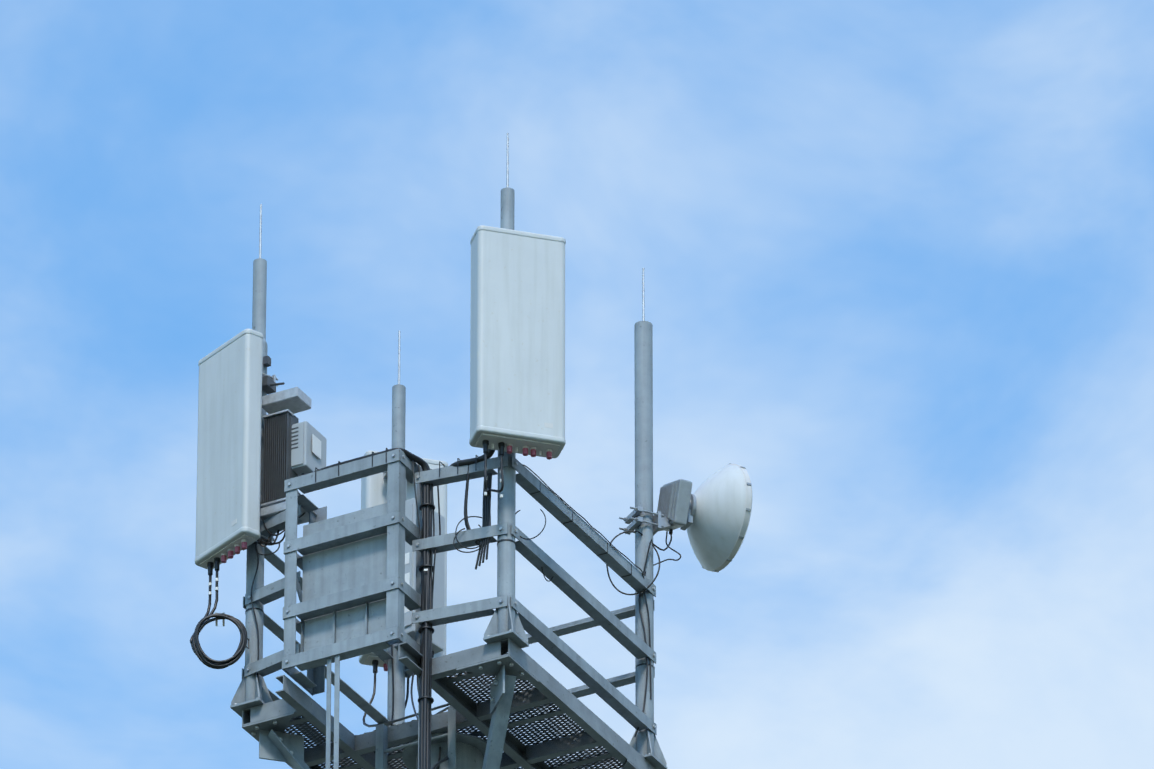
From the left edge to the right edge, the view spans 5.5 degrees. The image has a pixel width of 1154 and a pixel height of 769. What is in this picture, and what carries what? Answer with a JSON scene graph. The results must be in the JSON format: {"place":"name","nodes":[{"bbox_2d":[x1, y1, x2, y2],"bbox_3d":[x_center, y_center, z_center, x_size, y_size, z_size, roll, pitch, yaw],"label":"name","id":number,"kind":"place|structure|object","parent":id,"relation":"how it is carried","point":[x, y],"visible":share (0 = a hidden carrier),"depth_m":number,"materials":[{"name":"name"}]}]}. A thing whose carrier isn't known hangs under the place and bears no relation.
{"place":"outdoors","nodes":[
{"label":"outdoors","id":0,"kind":"place"},
{"bbox_2d":[0,0,1153,768],"label":"sky","id":1,"kind":"structure","parent":0,"point":[896,257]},
{"label":"terrain","id":2,"kind":"structure","parent":0,"visible":0},
{"bbox_2d":[259,665,516,768],"bbox_3d":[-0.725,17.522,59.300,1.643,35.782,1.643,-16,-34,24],"label":"braces","id":3,"kind":"object","parent":2,"relation":"on","point":[473,752],"visible":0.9,"depth_m":68.05,"materials":[{"name":"grey paint"}]},
{"bbox_2d":[326,655,455,768],"bbox_3d":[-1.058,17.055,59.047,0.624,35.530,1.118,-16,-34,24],"label":"access ladder with safety cage","id":4,"kind":"object","parent":3,"relation":"attached to","point":[382,751],"visible":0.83,"depth_m":67.89,"materials":[{"name":"grey paint"}]},
{"bbox_2d":[190,448,680,768],"bbox_3d":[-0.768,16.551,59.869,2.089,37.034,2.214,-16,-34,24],"label":"feeder cables","id":5,"kind":"object","parent":3,"relation":"attached to","point":[426,632],"visible":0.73,"depth_m":68.07,"materials":[{"name":"black plastic"}]},
{"bbox_2d":[242,638,655,768],"bbox_3d":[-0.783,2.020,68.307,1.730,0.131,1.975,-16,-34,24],"label":"platform frame","id":6,"kind":"object","parent":3,"relation":"on","point":[485,659],"visible":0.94,"depth_m":68.06,"materials":[{"name":"paint"}]},
{"bbox_2d":[282,449,421,695],"bbox_3d":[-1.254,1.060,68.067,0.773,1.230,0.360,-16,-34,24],"label":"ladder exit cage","id":7,"kind":"object","parent":6,"relation":"attached to","point":[357,593],"visible":0.98,"depth_m":67.94,"materials":[{"name":"grey paint"}]},
{"bbox_2d":[245,640,622,768],"bbox_3d":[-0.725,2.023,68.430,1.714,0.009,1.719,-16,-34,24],"label":"platform grating","id":8,"kind":"object","parent":6,"relation":"on","point":[484,685],"visible":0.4,"depth_m":68.34,"materials":[{"name":"grey metal"}]},
{"bbox_2d":[230,133,666,768],"bbox_3d":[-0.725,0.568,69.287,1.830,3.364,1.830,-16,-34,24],"label":"antenna mast poles","id":9,"kind":"object","parent":8,"relation":"on","point":[502,625],"visible":0.58,"depth_m":69.07,"materials":[{"name":"grey metal"}]},
{"bbox_2d":[195,329,277,574],"bbox_3d":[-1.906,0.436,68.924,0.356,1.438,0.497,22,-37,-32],"label":"panel antenna","id":10,"kind":"object","parent":9,"relation":"attached to","point":[229,453],"visible":0.9,"depth_m":68.78,"materials":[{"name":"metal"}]},
{"bbox_2d":[243,355,326,550],"bbox_3d":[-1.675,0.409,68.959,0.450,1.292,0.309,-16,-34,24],"label":"remote radio unit","id":11,"kind":"object","parent":9,"relation":"attached to","point":[293,447],"visible":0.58,"depth_m":68.85,"materials":[{"name":"black plastic"}]},
{"bbox_2d":[359,450,447,677],"bbox_3d":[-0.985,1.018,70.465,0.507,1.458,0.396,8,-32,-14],"label":"panel antenna","id":12,"kind":"object","parent":9,"relation":"attached to","point":[374,490],"visible":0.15,"depth_m":70.70,"materials":[{"name":"metal"}]},
{"bbox_2d":[404,498,444,657],"bbox_3d":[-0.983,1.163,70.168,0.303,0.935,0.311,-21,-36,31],"label":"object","id":13,"kind":"object","parent":9,"relation":"attached to","point":[438,593],"visible":0.23,"depth_m":70.06,"materials":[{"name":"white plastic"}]},
{"bbox_2d":[242,455,656,768],"bbox_3d":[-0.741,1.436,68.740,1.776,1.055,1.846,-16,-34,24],"label":"guard rails","id":14,"kind":"object","parent":9,"relation":"attached to","point":[536,629],"visible":0.69,"depth_m":68.35,"materials":[{"name":"grey metal"}]},
{"bbox_2d":[469,225,565,459],"bbox_3d":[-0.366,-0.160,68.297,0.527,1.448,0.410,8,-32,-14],"label":"panel antenna","id":15,"kind":"object","parent":9,"relation":"attached to","point":[517,362],"visible":1,"depth_m":68.12,"materials":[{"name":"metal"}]},
{"bbox_2d":[619,463,751,571],"bbox_3d":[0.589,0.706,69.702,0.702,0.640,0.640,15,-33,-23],"label":"microwave dish antenna","id":16,"kind":"object","parent":9,"relation":"attached to","point":[712,514],"visible":1,"depth_m":69.61,"materials":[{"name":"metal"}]}
]}

